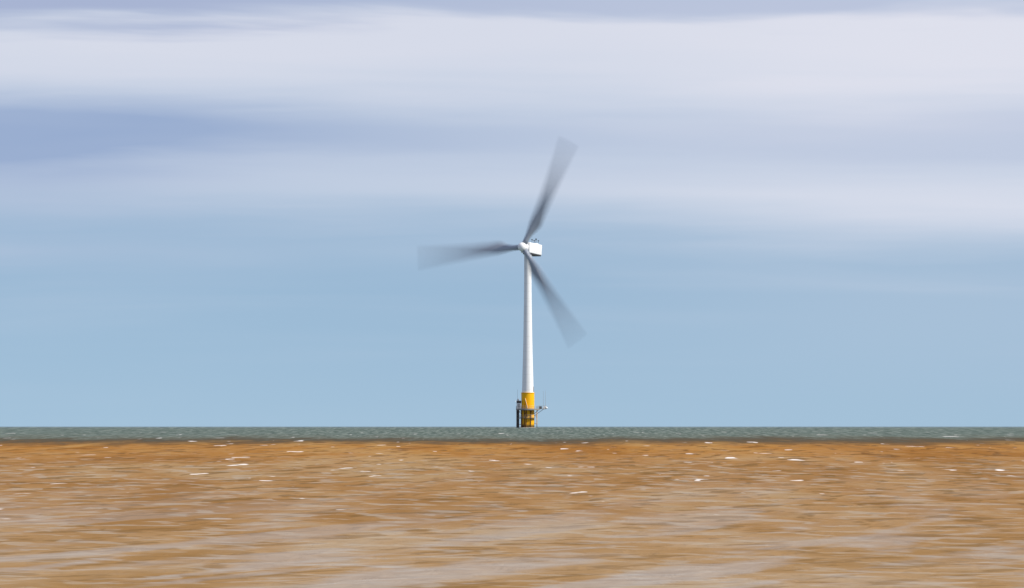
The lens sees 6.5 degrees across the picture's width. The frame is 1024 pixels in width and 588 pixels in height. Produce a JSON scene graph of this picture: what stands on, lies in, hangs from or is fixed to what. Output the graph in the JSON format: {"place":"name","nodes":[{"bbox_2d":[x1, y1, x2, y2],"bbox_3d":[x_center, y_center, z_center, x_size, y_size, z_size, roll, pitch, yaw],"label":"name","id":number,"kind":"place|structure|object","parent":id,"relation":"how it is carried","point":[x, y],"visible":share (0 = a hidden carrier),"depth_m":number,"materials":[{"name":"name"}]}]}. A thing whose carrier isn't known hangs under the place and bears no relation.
{"place":"outdoors","nodes":[
{"label":"outdoors","id":0,"kind":"place"},
{"bbox_2d":[0,427,1023,587],"bbox_3d":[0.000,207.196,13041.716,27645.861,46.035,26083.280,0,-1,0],"label":"sea water","id":1,"kind":"structure","parent":0,"point":[511,507],"depth_m":254.99,"materials":[{"name":"brown liquid"}]},
{"bbox_2d":[516,239,547,427],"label":"wind turbine tower","id":2,"kind":"structure","parent":1,"relation":"in","point":[526,406],"depth_m":3498.55,"materials":[{"name":"white metal"}]},
{"bbox_2d":[416,140,578,341],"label":"rotor blades","id":3,"kind":"object","parent":2,"relation":"attached to","point":[523,246],"visible":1,"depth_m":3494.65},
{"bbox_2d":[0,0,1023,426],"label":"sky","id":4,"kind":"structure","parent":0,"point":[214,213],"materials":[{"name":"blue"}]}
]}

